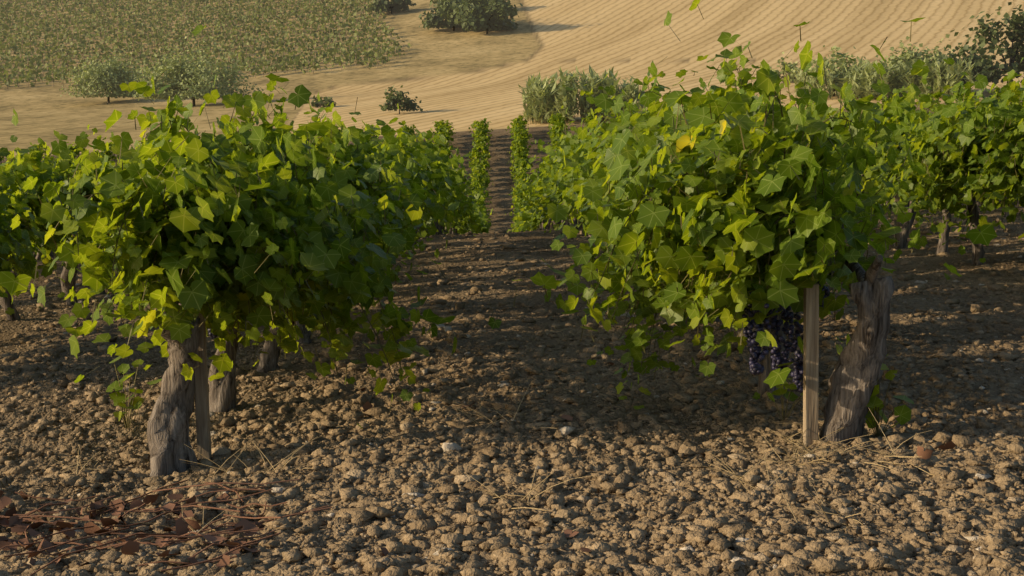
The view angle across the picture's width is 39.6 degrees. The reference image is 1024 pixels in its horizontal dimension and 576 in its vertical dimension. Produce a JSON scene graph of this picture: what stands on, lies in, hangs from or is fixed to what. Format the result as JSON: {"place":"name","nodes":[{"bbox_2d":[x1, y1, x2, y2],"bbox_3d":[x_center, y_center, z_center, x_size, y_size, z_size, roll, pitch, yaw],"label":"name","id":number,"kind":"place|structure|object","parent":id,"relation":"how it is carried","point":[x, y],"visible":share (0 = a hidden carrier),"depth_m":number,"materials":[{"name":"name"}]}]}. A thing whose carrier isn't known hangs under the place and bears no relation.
{"place":"outdoors","nodes":[
{"label":"outdoors","id":0,"kind":"place"},
{"bbox_2d":[0,0,1023,575],"bbox_3d":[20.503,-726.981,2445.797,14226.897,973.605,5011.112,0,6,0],"label":"terrain","id":1,"kind":"structure","parent":0,"point":[460,80],"depth_m":12.71,"materials":[{"name":"soil"}]},
{"bbox_2d":[12,142,46,166],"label":"vine row","id":2,"kind":"object","parent":1,"relation":"on","point":[41,150],"visible":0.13,"depth_m":90.36,"materials":[{"name":"green plant"}]},
{"bbox_2d":[50,142,86,169],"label":"vine row","id":3,"kind":"object","parent":1,"relation":"on","point":[70,147],"visible":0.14,"depth_m":89.70,"materials":[{"name":"green plant"}]},
{"bbox_2d":[59,46,148,102],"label":"bush","id":4,"kind":"object","parent":1,"relation":"on","point":[109,78],"visible":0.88,"depth_m":160.90,"materials":[{"name":"green plant"}]},
{"bbox_2d":[93,137,116,161],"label":"vine row","id":5,"kind":"object","parent":1,"relation":"on","point":[108,153],"visible":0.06,"depth_m":88.67,"materials":[{"name":"green plant"}]},
{"bbox_2d":[20,124,378,259],"bbox_3d":[-8.670,-3.060,49.380,2.029,6.487,84.769,0,6,0],"label":"vine row","id":6,"kind":"object","parent":1,"relation":"on","point":[373,134],"visible":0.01,"depth_m":26.55,"materials":[{"name":"green plant"}]},
{"bbox_2d":[121,36,278,105],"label":"bush","id":7,"kind":"object","parent":1,"relation":"on","point":[194,88],"visible":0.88,"depth_m":148.55,"materials":[{"name":"green plant"}]},
{"bbox_2d":[0,0,410,88],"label":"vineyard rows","id":8,"kind":"object","parent":1,"relation":"on","point":[63,71],"visible":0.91,"depth_m":220.97,"materials":[{"name":"green plant"}]},
{"bbox_2d":[2,124,416,257],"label":"vine row","id":9,"kind":"object","parent":1,"relation":"on","point":[411,129],"visible":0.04,"depth_m":87.79,"materials":[{"name":"green plant"}]},
{"bbox_2d":[0,108,455,320],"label":"vine row","id":10,"kind":"object","parent":1,"relation":"on","point":[26,206],"visible":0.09,"depth_m":10.40,"materials":[{"name":"green plant"}]},
{"bbox_2d":[0,25,501,476],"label":"vine row","id":11,"kind":"object","parent":1,"relation":"on","point":[227,236],"visible":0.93,"depth_m":5.37,"materials":[{"name":"green plant"}]},
{"bbox_2d":[311,95,336,107],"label":"bush","id":12,"kind":"object","parent":1,"relation":"on","point":[320,103],"visible":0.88,"depth_m":131.31,"materials":[{"name":"green plant"}]},
{"bbox_2d":[367,0,416,13],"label":"hill bush","id":13,"kind":"object","parent":1,"relation":"on","point":[388,6],"visible":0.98,"depth_m":234.40,"materials":[{"name":"green plant"}]},
{"bbox_2d":[379,85,427,113],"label":"bush","id":14,"kind":"object","parent":1,"relation":"on","point":[394,100],"visible":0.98,"depth_m":114.49,"materials":[{"name":"green plant"}]},
{"bbox_2d":[418,0,462,30],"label":"bush","id":15,"kind":"object","parent":1,"relation":"on","point":[437,20],"visible":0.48,"depth_m":210.45,"materials":[{"name":"green plant"}]},
{"bbox_2d":[430,0,489,10],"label":"hill tree","id":16,"kind":"object","parent":1,"relation":"on","point":[431,1],"visible":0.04,"depth_m":224.58,"materials":[{"name":"green plant"}]},
{"bbox_2d":[0,270,955,575],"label":"ground litter","id":17,"kind":"object","parent":1,"relation":"on","point":[12,518],"visible":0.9,"depth_m":4.35,"materials":[{"name":"plant"}]},
{"bbox_2d":[448,0,523,33],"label":"bush","id":18,"kind":"object","parent":1,"relation":"on","point":[479,15],"visible":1,"depth_m":205.47,"materials":[{"name":"green plant"}]},
{"bbox_2d":[106,348,913,436],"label":"vine leaves","id":19,"kind":"object","parent":1,"relation":"on","point":[875,403],"visible":0.62,"depth_m":5.52,"materials":[{"name":"green plant"}]},
{"bbox_2d":[0,208,1023,575],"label":"soil clods","id":20,"kind":"object","parent":1,"relation":"on","point":[734,544],"visible":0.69,"depth_m":4.74,"materials":[{"name":"brown soil"}]},
{"bbox_2d":[518,66,582,124],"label":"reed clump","id":21,"kind":"object","parent":1,"relation":"on","point":[544,99],"visible":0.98,"depth_m":95.33,"materials":[{"name":"green plant"}]},
{"bbox_2d":[570,64,649,122],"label":"reed clump","id":22,"kind":"object","parent":1,"relation":"on","point":[592,81],"visible":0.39,"depth_m":93.96,"materials":[{"name":"green plant"}]},
{"bbox_2d":[505,0,996,445],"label":"vine row","id":23,"kind":"object","parent":1,"relation":"on","point":[728,205],"visible":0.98,"depth_m":5.02,"materials":[{"name":"green plant"}]},
{"bbox_2d":[769,52,798,83],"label":"bush","id":24,"kind":"object","parent":1,"relation":"on","point":[791,75],"visible":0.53,"depth_m":124.51,"materials":[{"name":"green plant"}]},
{"bbox_2d":[547,57,1023,280],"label":"vine row","id":25,"kind":"object","parent":1,"relation":"on","point":[976,151],"visible":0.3,"depth_m":10.13,"materials":[{"name":"green plant"}]},
{"bbox_2d":[583,81,1019,216],"bbox_3d":[5.430,-3.865,49.296,2.064,6.418,84.923,0,6,0],"label":"vine row","id":26,"kind":"object","parent":1,"relation":"on","point":[589,117],"visible":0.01,"depth_m":19.04,"materials":[{"name":"green plant"}]},
{"bbox_2d":[792,45,875,95],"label":"hedge bush","id":27,"kind":"object","parent":1,"relation":"on","point":[841,58],"visible":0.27,"depth_m":106.37,"materials":[{"name":"green plant"}]},
{"bbox_2d":[790,56,900,100],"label":"reed hedge","id":28,"kind":"object","parent":1,"relation":"on","point":[867,73],"visible":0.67,"depth_m":101.20,"materials":[{"name":"green plant"}]},
{"bbox_2d":[877,96,912,118],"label":"vine row","id":29,"kind":"object","parent":1,"relation":"on","point":[885,98],"visible":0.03,"depth_m":90.63,"materials":[{"name":"green plant"}]},
{"bbox_2d":[875,34,979,85],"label":"hedge bush","id":30,"kind":"object","parent":1,"relation":"on","point":[908,55],"visible":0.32,"depth_m":102.20,"materials":[{"name":"green plant"}]},
{"bbox_2d":[886,55,978,98],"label":"reed hedge","id":31,"kind":"object","parent":1,"relation":"on","point":[906,79],"visible":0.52,"depth_m":98.28,"materials":[{"name":"green plant"}]},
{"bbox_2d":[914,93,956,112],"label":"vine row","id":32,"kind":"object","parent":1,"relation":"on","point":[932,108],"visible":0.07,"depth_m":89.01,"materials":[{"name":"green plant"}]},
{"bbox_2d":[952,87,976,101],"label":"vine row","id":33,"kind":"object","parent":1,"relation":"on","point":[962,96],"visible":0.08,"depth_m":89.85,"materials":[{"name":"green plant"}]},
{"bbox_2d":[910,2,1023,84],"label":"dark bush","id":34,"kind":"object","parent":1,"relation":"on","point":[985,66],"visible":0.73,"depth_m":99.03,"materials":[{"name":"green plant"}]},
{"bbox_2d":[991,84,1018,108],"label":"vine row","id":35,"kind":"object","parent":1,"relation":"on","point":[998,93],"visible":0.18,"depth_m":90.60,"materials":[{"name":"green plant"}]}
]}

